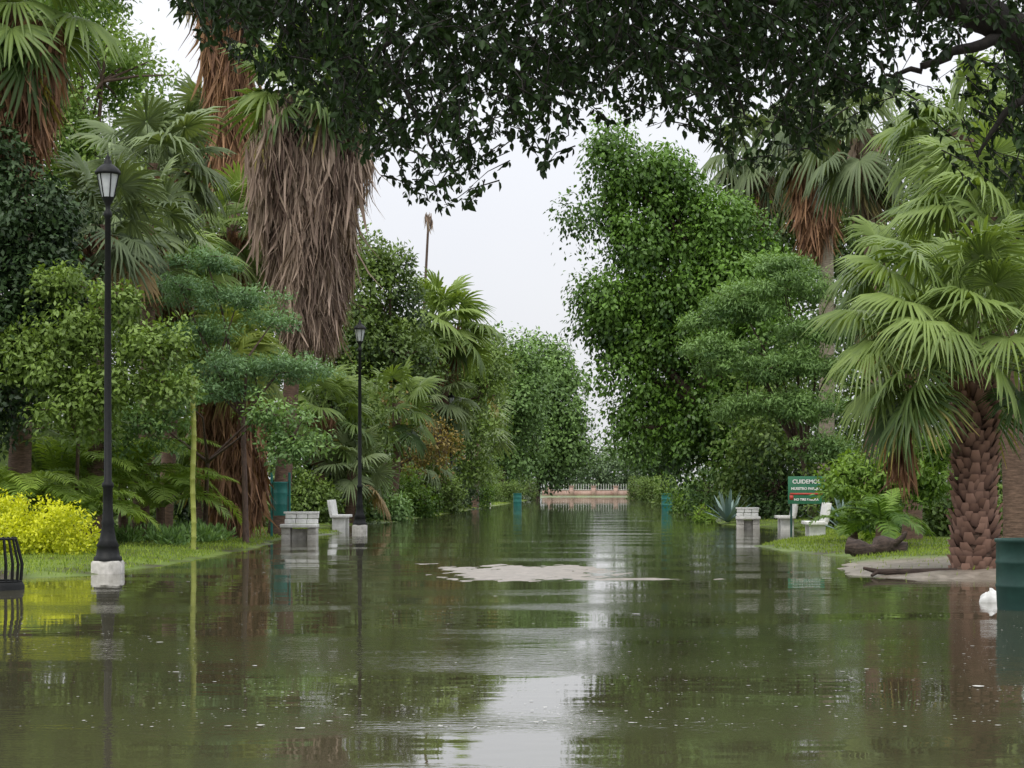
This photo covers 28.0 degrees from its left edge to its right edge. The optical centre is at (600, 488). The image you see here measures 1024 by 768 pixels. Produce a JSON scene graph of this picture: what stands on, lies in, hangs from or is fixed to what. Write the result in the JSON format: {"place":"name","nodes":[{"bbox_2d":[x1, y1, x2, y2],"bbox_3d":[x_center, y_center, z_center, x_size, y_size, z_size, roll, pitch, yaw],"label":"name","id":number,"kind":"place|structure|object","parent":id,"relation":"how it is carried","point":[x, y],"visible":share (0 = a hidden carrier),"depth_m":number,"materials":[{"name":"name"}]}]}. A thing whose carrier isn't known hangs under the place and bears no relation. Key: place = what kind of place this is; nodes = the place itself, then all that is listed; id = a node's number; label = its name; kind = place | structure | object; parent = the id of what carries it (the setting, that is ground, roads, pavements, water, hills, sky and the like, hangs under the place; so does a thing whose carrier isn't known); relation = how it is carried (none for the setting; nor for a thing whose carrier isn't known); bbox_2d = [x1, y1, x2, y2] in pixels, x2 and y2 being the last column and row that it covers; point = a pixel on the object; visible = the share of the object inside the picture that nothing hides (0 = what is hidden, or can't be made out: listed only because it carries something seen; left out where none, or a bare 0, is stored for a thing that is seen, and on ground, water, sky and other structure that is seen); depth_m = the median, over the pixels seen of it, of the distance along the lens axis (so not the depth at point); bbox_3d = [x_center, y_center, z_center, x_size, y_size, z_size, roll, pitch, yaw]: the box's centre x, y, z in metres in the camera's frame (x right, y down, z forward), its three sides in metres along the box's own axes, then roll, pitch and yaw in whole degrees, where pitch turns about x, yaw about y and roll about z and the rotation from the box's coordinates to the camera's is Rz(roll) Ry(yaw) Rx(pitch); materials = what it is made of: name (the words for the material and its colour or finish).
{"place":"outdoors","nodes":[
{"label":"outdoors","id":0,"kind":"place"},
{"bbox_2d":[0,489,995,582],"bbox_3d":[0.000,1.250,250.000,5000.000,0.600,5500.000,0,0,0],"label":"ground","id":1,"kind":"structure","parent":0,"point":[519,573],"depth_m":30.48,"materials":[{"name":"green plant"}]},
{"bbox_2d":[0,537,24,590],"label":"slatted trash basket","id":2,"kind":"object","parent":1,"relation":"on","point":[11,583],"visible":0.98,"depth_m":24.11,"materials":[{"name":"black metal"}]},
{"bbox_2d":[0,0,74,95],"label":"skirted fan palm","id":3,"kind":"object","parent":1,"relation":"on","point":[29,16],"visible":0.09,"depth_m":38.79,"materials":[{"name":"green plant"}]},
{"bbox_2d":[0,488,100,555],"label":"yellow green hedge","id":4,"kind":"object","parent":1,"relation":"on","point":[37,534],"visible":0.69,"depth_m":33.36,"materials":[{"name":"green plant"}]},
{"bbox_2d":[0,454,101,530],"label":"feather palm","id":5,"kind":"object","parent":1,"relation":"on","point":[22,484],"visible":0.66,"depth_m":38.10,"materials":[{"name":"green plant"}]},
{"bbox_2d":[0,105,111,461],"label":"dark leaved tree","id":6,"kind":"object","parent":1,"relation":"on","point":[53,229],"visible":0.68,"depth_m":37.57,"materials":[{"name":"green plant"}]},
{"bbox_2d":[0,387,120,518],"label":"fan palm","id":7,"kind":"object","parent":1,"relation":"on","point":[50,432],"visible":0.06,"depth_m":41.02,"materials":[{"name":"green plant"}]},
{"bbox_2d":[0,0,131,528],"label":"skirted fan palm","id":8,"kind":"object","parent":1,"relation":"on","point":[34,104],"visible":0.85,"depth_m":38.52,"materials":[{"name":"green plant"}]},
{"bbox_2d":[0,424,160,540],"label":"feather palm","id":9,"kind":"object","parent":1,"relation":"on","point":[51,461],"visible":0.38,"depth_m":40.54,"materials":[{"name":"green plant"}]},
{"bbox_2d":[23,475,161,540],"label":"feather palm","id":10,"kind":"object","parent":1,"relation":"on","point":[91,500],"visible":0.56,"depth_m":38.87,"materials":[{"name":"green plant"}]},
{"bbox_2d":[9,0,185,247],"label":"broadleaf tree","id":11,"kind":"object","parent":1,"relation":"on","point":[112,75],"visible":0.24,"depth_m":85.00,"materials":[{"name":"green plant"}]},
{"bbox_2d":[0,254,206,526],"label":"broadleaf sapling","id":12,"kind":"object","parent":1,"relation":"on","point":[75,391],"visible":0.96,"depth_m":36.82,"materials":[{"name":"green plant"}]},
{"bbox_2d":[32,148,177,540],"bbox_3d":[-10.174,-2.663,40.998,3.323,8.364,3.422,0,0,0],"label":"fan palm","id":13,"kind":"object","parent":1,"relation":"on","point":[139,253],"visible":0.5,"depth_m":40.81,"materials":[{"name":"green plant"}]},
{"bbox_2d":[91,152,124,573],"bbox_3d":[-6.931,-1.640,28.800,0.400,6.180,0.400,0,0,0],"label":"street lamp","id":14,"kind":"object","parent":1,"relation":"on","point":[108,559],"visible":0.99,"depth_m":28.75,"materials":[{"name":"metal"}]},
{"bbox_2d":[55,476,180,527],"bbox_3d":[-12.098,0.316,50.134,3.288,2.168,3.068,0,0,43],"label":"shrub","id":15,"kind":"object","parent":1,"relation":"on","point":[115,515],"visible":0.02,"depth_m":49.70,"materials":[{"name":"green plant"}]},
{"bbox_2d":[59,435,222,534],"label":"feather palm","id":16,"kind":"object","parent":1,"relation":"on","point":[155,468],"visible":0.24,"depth_m":43.90,"materials":[{"name":"green plant"}]},
{"bbox_2d":[73,154,217,535],"bbox_3d":[-10.037,-2.932,44.937,3.200,8.900,3.406,0,0,-44],"label":"fan palm","id":17,"kind":"object","parent":1,"relation":"on","point":[179,217],"visible":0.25,"depth_m":44.85,"materials":[{"name":"green plant"}]},
{"bbox_2d":[67,88,235,474],"bbox_3d":[-11.417,-4.222,52.087,4.414,11.471,4.685,0,0,0],"label":"fan palm","id":18,"kind":"object","parent":1,"relation":"on","point":[161,134],"visible":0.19,"depth_m":51.53,"materials":[{"name":"green plant"}]},
{"bbox_2d":[127,463,197,526],"bbox_3d":[-10.872,0.167,51.973,2.960,2.466,2.540,0,0,-20],"label":"shrub","id":19,"kind":"object","parent":1,"relation":"on","point":[185,511],"visible":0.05,"depth_m":51.55,"materials":[{"name":"green plant"}]},
{"bbox_2d":[95,516,236,545],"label":"fern plants","id":20,"kind":"object","parent":1,"relation":"on","point":[178,533],"visible":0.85,"depth_m":41.06,"materials":[{"name":"green plant"}]},
{"bbox_2d":[112,453,241,527],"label":"feather palm","id":21,"kind":"object","parent":1,"relation":"on","point":[161,493],"visible":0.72,"depth_m":42.71,"materials":[{"name":"green plant"}]},
{"bbox_2d":[135,71,218,317],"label":"fan palm","id":22,"kind":"object","parent":1,"relation":"on","point":[187,89],"visible":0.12,"depth_m":65.25,"materials":[{"name":"green plant"}]},
{"bbox_2d":[151,410,203,521],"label":"fan palm","id":23,"kind":"object","parent":1,"relation":"on","point":[182,460],"visible":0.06,"depth_m":49.45,"materials":[{"name":"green plant"}]},
{"bbox_2d":[111,214,255,527],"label":"fan palm","id":24,"kind":"object","parent":1,"relation":"on","point":[166,458],"visible":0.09,"depth_m":47.77,"materials":[{"name":"green plant"}]},
{"bbox_2d":[190,376,196,549],"bbox_3d":[-7.562,-0.440,38.000,0.134,3.280,0.116,0,0,0],"label":"bamboo stem","id":25,"kind":"object","parent":1,"relation":"on","point":[193,420],"visible":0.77,"depth_m":37.96,"materials":[{"name":"green plant"}]},
{"bbox_2d":[1,149,398,459],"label":"broadleaf tree","id":26,"kind":"object","parent":1,"relation":"on","point":[355,291],"visible":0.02,"depth_m":77.43,"materials":[{"name":"green plant"}]},
{"bbox_2d":[1,328,415,523],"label":"broadleaf tree","id":27,"kind":"object","parent":1,"relation":"on","point":[331,404],"visible":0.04,"depth_m":69.44,"materials":[{"name":"green plant"}]},
{"bbox_2d":[167,0,265,234],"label":"skirted fan palm","id":28,"kind":"object","parent":1,"relation":"on","point":[221,80],"visible":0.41,"depth_m":59.47,"materials":[{"name":"brown plant"}]},
{"bbox_2d":[98,362,338,525],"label":"lime leaved tree","id":29,"kind":"object","parent":1,"relation":"on","point":[294,448],"visible":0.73,"depth_m":40.87,"materials":[{"name":"green plant"}]},
{"bbox_2d":[183,161,274,346],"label":"fan palm","id":30,"kind":"object","parent":1,"relation":"on","point":[235,239],"visible":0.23,"depth_m":55.55,"materials":[{"name":"green plant"}]},
{"bbox_2d":[169,299,292,539],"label":"skirted fan palm","id":31,"kind":"object","parent":1,"relation":"on","point":[222,427],"visible":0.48,"depth_m":45.49,"materials":[{"name":"brown plant"}]},
{"bbox_2d":[144,243,345,542],"bbox_3d":[-7.683,-1.891,42.966,4.236,6.581,2.869,0,0,24],"label":"feathery tree","id":32,"kind":"object","parent":1,"relation":"on","point":[246,367],"visible":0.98,"depth_m":42.82,"materials":[{"name":"green plant"}]},
{"bbox_2d":[270,472,290,537],"bbox_3d":[-7.582,0.515,48.500,0.359,1.770,0.355,0,0,45],"label":"trash bin","id":33,"kind":"object","parent":1,"relation":"on","point":[281,496],"visible":0.91,"depth_m":48.39,"materials":[{"name":"teal metal"}]},
{"bbox_2d":[218,5,399,534],"bbox_3d":[-7.120,-5.184,50.521,4.550,13.422,4.386,0,0,44],"label":"skirted fan palm","id":34,"kind":"object","parent":1,"relation":"on","point":[305,196],"visible":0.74,"depth_m":49.64,"materials":[{"name":"brown plant"}]},
{"bbox_2d":[268,458,350,524],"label":"shrub","id":35,"kind":"object","parent":1,"relation":"on","point":[309,496],"visible":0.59,"depth_m":65.68,"materials":[{"name":"green plant"}]},
{"bbox_2d":[267,363,377,484],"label":"fan palm","id":36,"kind":"object","parent":1,"relation":"on","point":[342,388],"visible":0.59,"depth_m":67.61,"materials":[{"name":"green plant"}]},
{"bbox_2d":[327,500,351,528],"bbox_3d":[-7.771,0.804,61.000,0.589,0.912,1.350,0,0,0],"label":"park bench","id":37,"kind":"object","parent":1,"relation":"on","point":[340,521],"visible":0.84,"depth_m":60.49,"materials":[{"name":"white paint"}]},
{"bbox_2d":[309,422,402,522],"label":"fan palm","id":38,"kind":"object","parent":1,"relation":"on","point":[349,484],"visible":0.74,"depth_m":67.89,"materials":[{"name":"green plant"}]},
{"bbox_2d":[352,319,366,530],"bbox_3d":[-6.707,-1.640,57.000,0.400,6.180,0.400,0,0,0],"label":"street lamp","id":39,"kind":"object","parent":1,"relation":"on","point":[359,523],"visible":0.98,"depth_m":56.95,"materials":[{"name":"metal"}]},
{"bbox_2d":[312,229,450,481],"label":"broadleaf tree","id":40,"kind":"object","parent":1,"relation":"on","point":[385,330],"visible":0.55,"depth_m":91.40,"materials":[{"name":"green plant"}]},
{"bbox_2d":[363,472,421,521],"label":"shrub","id":41,"kind":"object","parent":1,"relation":"on","point":[399,510],"visible":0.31,"depth_m":73.64,"materials":[{"name":"green plant"}]},
{"bbox_2d":[352,354,446,496],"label":"fan palm","id":42,"kind":"object","parent":1,"relation":"on","point":[420,385],"visible":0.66,"depth_m":81.48,"materials":[{"name":"green plant"}]},
{"bbox_2d":[388,462,445,517],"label":"shrub","id":43,"kind":"object","parent":1,"relation":"on","point":[426,504],"visible":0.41,"depth_m":83.70,"materials":[{"name":"green plant"}]},
{"bbox_2d":[373,381,468,486],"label":"rusty leaved tree","id":44,"kind":"object","parent":1,"relation":"on","point":[440,442],"visible":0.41,"depth_m":87.86,"materials":[{"name":"green plant"}]},
{"bbox_2d":[389,434,453,500],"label":"fan palm","id":45,"kind":"object","parent":1,"relation":"on","point":[434,473],"visible":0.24,"depth_m":97.33,"materials":[{"name":"green plant"}]},
{"bbox_2d":[418,212,433,430],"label":"bare palm stem","id":46,"kind":"object","parent":1,"relation":"on","point":[428,219],"visible":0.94,"depth_m":109.94,"materials":[{"name":"brown plant"}]},
{"bbox_2d":[409,444,471,512],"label":"shrub","id":47,"kind":"object","parent":1,"relation":"on","point":[451,492],"visible":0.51,"depth_m":97.66,"materials":[{"name":"green plant"}]},
{"bbox_2d":[412,365,483,479],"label":"fan palm","id":48,"kind":"object","parent":1,"relation":"on","point":[441,408],"visible":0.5,"depth_m":99.42,"materials":[{"name":"green plant"}]},
{"bbox_2d":[370,320,527,494],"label":"broadleaf tree","id":49,"kind":"object","parent":1,"relation":"on","point":[477,434],"visible":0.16,"depth_m":111.50,"materials":[{"name":"green plant"}]},
{"bbox_2d":[397,267,507,495],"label":"fan palm","id":50,"kind":"object","parent":1,"relation":"on","point":[456,347],"visible":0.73,"depth_m":99.34,"materials":[{"name":"green plant"}]},
{"bbox_2d":[449,458,485,508],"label":"shrub","id":51,"kind":"object","parent":1,"relation":"on","point":[473,492],"visible":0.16,"depth_m":117.67,"materials":[{"name":"green plant"}]},
{"bbox_2d":[455,454,498,507],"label":"shrub","id":52,"kind":"object","parent":1,"relation":"on","point":[484,499],"visible":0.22,"depth_m":124.64,"materials":[{"name":"green plant"}]},
{"bbox_2d":[457,334,512,507],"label":"fan palm","id":53,"kind":"object","parent":1,"relation":"on","point":[476,503],"visible":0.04,"depth_m":121.81,"materials":[{"name":"green plant"}]},
{"bbox_2d":[456,393,517,466],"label":"fan palm","id":54,"kind":"object","parent":1,"relation":"on","point":[504,446],"visible":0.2,"depth_m":134.08,"materials":[{"name":"green plant"}]},
{"bbox_2d":[0,499,988,576],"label":"grass","id":55,"kind":"structure","parent":1,"relation":"on","point":[826,536],"depth_m":37.57,"materials":[{"name":"green plant"}]},
{"bbox_2d":[490,466,523,502],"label":"shrub","id":56,"kind":"object","parent":1,"relation":"on","point":[509,492],"visible":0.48,"depth_m":164.59,"materials":[{"name":"green plant"}]},
{"bbox_2d":[473,320,559,495],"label":"broadleaf tree","id":57,"kind":"object","parent":1,"relation":"on","point":[525,420],"visible":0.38,"depth_m":173.97,"materials":[{"name":"green plant"}]},
{"bbox_2d":[507,469,539,499],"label":"shrub","id":58,"kind":"object","parent":1,"relation":"on","point":[526,493],"visible":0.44,"depth_m":199.80,"materials":[{"name":"green plant"}]},
{"bbox_2d":[61,409,1023,494],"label":"distant trees","id":59,"kind":"object","parent":1,"relation":"on","point":[602,477],"visible":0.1,"depth_m":306.46,"materials":[{"name":"green plant"}]},
{"bbox_2d":[507,326,612,499],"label":"broadleaf tree","id":60,"kind":"object","parent":1,"relation":"on","point":[564,442],"visible":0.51,"depth_m":213.19,"materials":[{"name":"green plant"}]},
{"bbox_2d":[542,490,630,495],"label":"wall","id":61,"kind":"structure","parent":1,"relation":"on","point":[598,493],"depth_m":286.80,"materials":[{"name":"pink brick"}]},
{"bbox_2d":[168,0,1023,215],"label":"overhanging ficus tree","id":62,"kind":"object","parent":1,"relation":"on","point":[997,24],"visible":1,"depth_m":13.10,"materials":[{"name":"green plant"}]},
{"bbox_2d":[623,474,645,498],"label":"shrub","id":63,"kind":"object","parent":1,"relation":"on","point":[632,491],"visible":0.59,"depth_m":229.71,"materials":[{"name":"green plant"}]},
{"bbox_2d":[600,379,698,486],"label":"broadleaf tree","id":64,"kind":"object","parent":1,"relation":"on","point":[657,469],"visible":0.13,"depth_m":189.17,"materials":[{"name":"green plant"}]},
{"bbox_2d":[635,475,663,501],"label":"shrub","id":65,"kind":"object","parent":1,"relation":"on","point":[645,496],"visible":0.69,"depth_m":179.71,"materials":[{"name":"green plant"}]},
{"bbox_2d":[649,473,677,506],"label":"shrub","id":66,"kind":"object","parent":1,"relation":"on","point":[658,487],"visible":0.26,"depth_m":129.83,"materials":[{"name":"green plant"}]},
{"bbox_2d":[543,103,817,516],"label":"ficus tree","id":67,"kind":"object","parent":1,"relation":"on","point":[633,319],"visible":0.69,"depth_m":75.22,"materials":[{"name":"green plant"}]},
{"bbox_2d":[660,475,716,512],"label":"shrub","id":68,"kind":"object","parent":1,"relation":"on","point":[680,509],"visible":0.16,"depth_m":99.85,"materials":[{"name":"green plant"}]},
{"bbox_2d":[689,503,719,521],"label":"shrub","id":69,"kind":"object","parent":1,"relation":"on","point":[703,517],"visible":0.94,"depth_m":71.69,"materials":[{"name":"green plant"}]},
{"bbox_2d":[674,460,744,516],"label":"shrub","id":70,"kind":"object","parent":1,"relation":"on","point":[699,494],"visible":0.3,"depth_m":83.80,"materials":[{"name":"green plant"}]},
{"bbox_2d":[699,488,750,521],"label":"agave plant","id":71,"kind":"object","parent":1,"relation":"on","point":[726,509],"visible":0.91,"depth_m":67.80,"materials":[{"name":"green plant"}]},
{"bbox_2d":[696,98,794,512],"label":"skirted fan palm","id":72,"kind":"object","parent":1,"relation":"on","point":[747,179],"visible":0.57,"depth_m":83.44,"materials":[{"name":"green plant"}]},
{"bbox_2d":[711,466,784,519],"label":"shrub","id":73,"kind":"object","parent":1,"relation":"on","point":[736,489],"visible":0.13,"depth_m":75.48,"materials":[{"name":"green plant"}]},
{"bbox_2d":[674,248,861,518],"bbox_3d":[4.944,-2.715,57.842,5.601,8.230,3.905,0,0,-16],"label":"feathery tree","id":74,"kind":"object","parent":1,"relation":"on","point":[775,367],"visible":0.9,"depth_m":57.62,"materials":[{"name":"green plant"}]},
{"bbox_2d":[738,429,816,519],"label":"shrub","id":75,"kind":"object","parent":1,"relation":"on","point":[774,498],"visible":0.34,"depth_m":71.77,"materials":[{"name":"green plant"}]},
{"bbox_2d":[774,504,797,529],"bbox_3d":[5.355,0.804,59.000,0.589,0.912,1.350,0,0,0],"label":"park bench","id":76,"kind":"object","parent":1,"relation":"on","point":[783,522],"visible":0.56,"depth_m":58.49,"materials":[{"name":"white paint"}]},
{"bbox_2d":[788,476,824,532],"bbox_3d":[5.518,0.542,55.025,0.980,1.715,0.110,0,0,0],"label":"park sign","id":77,"kind":"object","parent":1,"relation":"on","point":[801,489],"visible":0.9,"depth_m":54.98,"materials":[{"name":"green paint"}]},
{"bbox_2d":[801,502,831,535],"bbox_3d":[5.157,0.804,49.000,0.589,0.912,1.350,0,0,0],"label":"park bench","id":78,"kind":"object","parent":1,"relation":"on","point":[817,528],"visible":0.69,"depth_m":48.49,"materials":[{"name":"white paint"}]},
{"bbox_2d":[754,95,879,521],"bbox_3d":[6.888,-5.625,63.904,4.205,14.264,4.032,0,0,0],"label":"skirted fan palm","id":79,"kind":"object","parent":1,"relation":"on","point":[817,240],"visible":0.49,"depth_m":63.68,"materials":[{"name":"brown plant"}]},
{"bbox_2d":[797,435,860,527],"bbox_3d":[6.911,-0.088,57.872,2.976,2.976,2.514,0,0,24],"label":"shrub","id":80,"kind":"object","parent":1,"relation":"on","point":[815,508],"visible":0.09,"depth_m":57.67,"materials":[{"name":"green plant"}]},
{"bbox_2d":[809,495,859,529],"bbox_3d":[6.004,0.597,50.049,1.702,1.087,1.612,0,0,43],"label":"agave plant","id":81,"kind":"object","parent":1,"relation":"on","point":[839,505],"visible":0.12,"depth_m":50.03,"materials":[{"name":"green plant"}]},
{"bbox_2d":[806,506,891,538],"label":"feather palm","id":82,"kind":"object","parent":1,"relation":"on","point":[843,517],"visible":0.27,"depth_m":41.88,"materials":[{"name":"green plant"}]},
{"bbox_2d":[692,271,1023,518],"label":"broadleaf tree","id":83,"kind":"object","parent":1,"relation":"on","point":[752,435],"visible":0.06,"depth_m":71.44,"materials":[{"name":"green plant"}]},
{"bbox_2d":[787,80,932,483],"bbox_3d":[7.102,-4.964,55.859,3.866,12.940,3.887,0,0,0],"label":"fan palm","id":84,"kind":"object","parent":1,"relation":"on","point":[856,178],"visible":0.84,"depth_m":55.59,"materials":[{"name":"green plant"}]},
{"bbox_2d":[845,531,907,556],"bbox_3d":[4.781,0.981,35.506,1.187,0.490,0.431,0,0,-9],"label":"driftwood log","id":85,"kind":"object","parent":1,"relation":"on","point":[878,545],"visible":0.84,"depth_m":35.38,"materials":[{"name":"brown wood"}]},
{"bbox_2d":[732,48,1023,345],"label":"broadleaf tree","id":86,"kind":"object","parent":1,"relation":"on","point":[842,249],"visible":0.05,"depth_m":84.92,"materials":[{"name":"green plant"}]},
{"bbox_2d":[828,484,936,543],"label":"feather palm","id":87,"kind":"object","parent":1,"relation":"on","point":[885,513],"visible":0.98,"depth_m":37.81,"materials":[{"name":"green plant"}]},
{"bbox_2d":[810,430,956,533],"bbox_3d":[5.645,0.121,40.074,3.228,2.557,1.870,0,0,0],"label":"bright leaved shrub","id":88,"kind":"object","parent":1,"relation":"on","point":[930,480],"visible":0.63,"depth_m":39.77,"materials":[{"name":"green plant"}]},
{"bbox_2d":[819,215,967,540],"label":"fan palm","id":89,"kind":"object","parent":1,"relation":"on","point":[857,287],"visible":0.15,"depth_m":41.74,"materials":[{"name":"green plant"}]},
{"bbox_2d":[863,567,956,576],"bbox_3d":[4.208,1.129,27.776,1.332,0.135,0.153,0,0,-12],"label":"fallen branch","id":90,"kind":"object","parent":1,"relation":"on","point":[874,571],"visible":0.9,"depth_m":27.72,"materials":[{"name":"brown wood"}]},
{"bbox_2d":[800,209,1023,569],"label":"fan palm with booted trunk","id":91,"kind":"object","parent":1,"relation":"on","point":[925,322],"visible":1,"depth_m":27.61,"materials":[{"name":"green plant"}]},
{"bbox_2d":[859,52,1022,500],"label":"fan palm","id":92,"kind":"object","parent":1,"relation":"on","point":[908,130],"visible":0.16,"depth_m":45.57,"materials":[{"name":"green plant"}]},
{"bbox_2d":[871,108,1023,537],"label":"fan palm","id":93,"kind":"object","parent":1,"relation":"on","point":[935,205],"visible":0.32,"depth_m":35.80,"materials":[{"name":"green plant"}]},
{"bbox_2d":[900,472,1002,536],"bbox_3d":[8.070,0.456,44.984,2.956,1.889,2.690,0,0,-38],"label":"shrub","id":94,"kind":"object","parent":1,"relation":"on","point":[937,521],"visible":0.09,"depth_m":44.63,"materials":[{"name":"green plant"}]},
{"bbox_2d":[0,497,1023,767],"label":"water","id":95,"kind":"structure","parent":0,"point":[114,687],"depth_m":14.59,"materials":[{"name":"green liquid"}]},
{"bbox_2d":[280,512,319,539],"bbox_3d":[-6.951,0.892,47.352,0.840,0.695,0.645,0,0,0],"label":"stone bench","id":96,"kind":"object","parent":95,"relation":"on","point":[289,532],"visible":0.94,"depth_m":47.30,"materials":[{"name":"white paint"}]},
{"bbox_2d":[21,546,1022,727],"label":"floating debris","id":97,"kind":"object","parent":95,"relation":"on","point":[516,691],"visible":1,"depth_m":11.99,"materials":[{"name":"plastic"}]},
{"bbox_2d":[736,507,760,528],"bbox_3d":[4.300,0.902,59.852,0.700,0.675,0.645,0,0,0],"label":"stone bench","id":98,"kind":"object","parent":95,"relation":"on","point":[753,523],"visible":0.91,"depth_m":59.80,"materials":[{"name":"white paint"}]},
{"bbox_2d":[979,588,996,601],"bbox_3d":[4.104,1.141,21.618,0.254,0.179,0.236,0,0,0],"label":"plastic bag","id":99,"kind":"object","parent":95,"relation":"on","point":[989,595],"visible":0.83,"depth_m":21.52,"materials":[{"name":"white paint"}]},
{"bbox_2d":[994,538,1023,610],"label":"trash bin","id":100,"kind":"object","parent":95,"relation":"on","point":[1009,562],"visible":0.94,"depth_m":20.08,"materials":[{"name":"teal metal"}]},
{"bbox_2d":[9,0,1022,488],"label":"sky","id":101,"kind":"structure","parent":0,"point":[505,245],"materials":[{"name":"white"}]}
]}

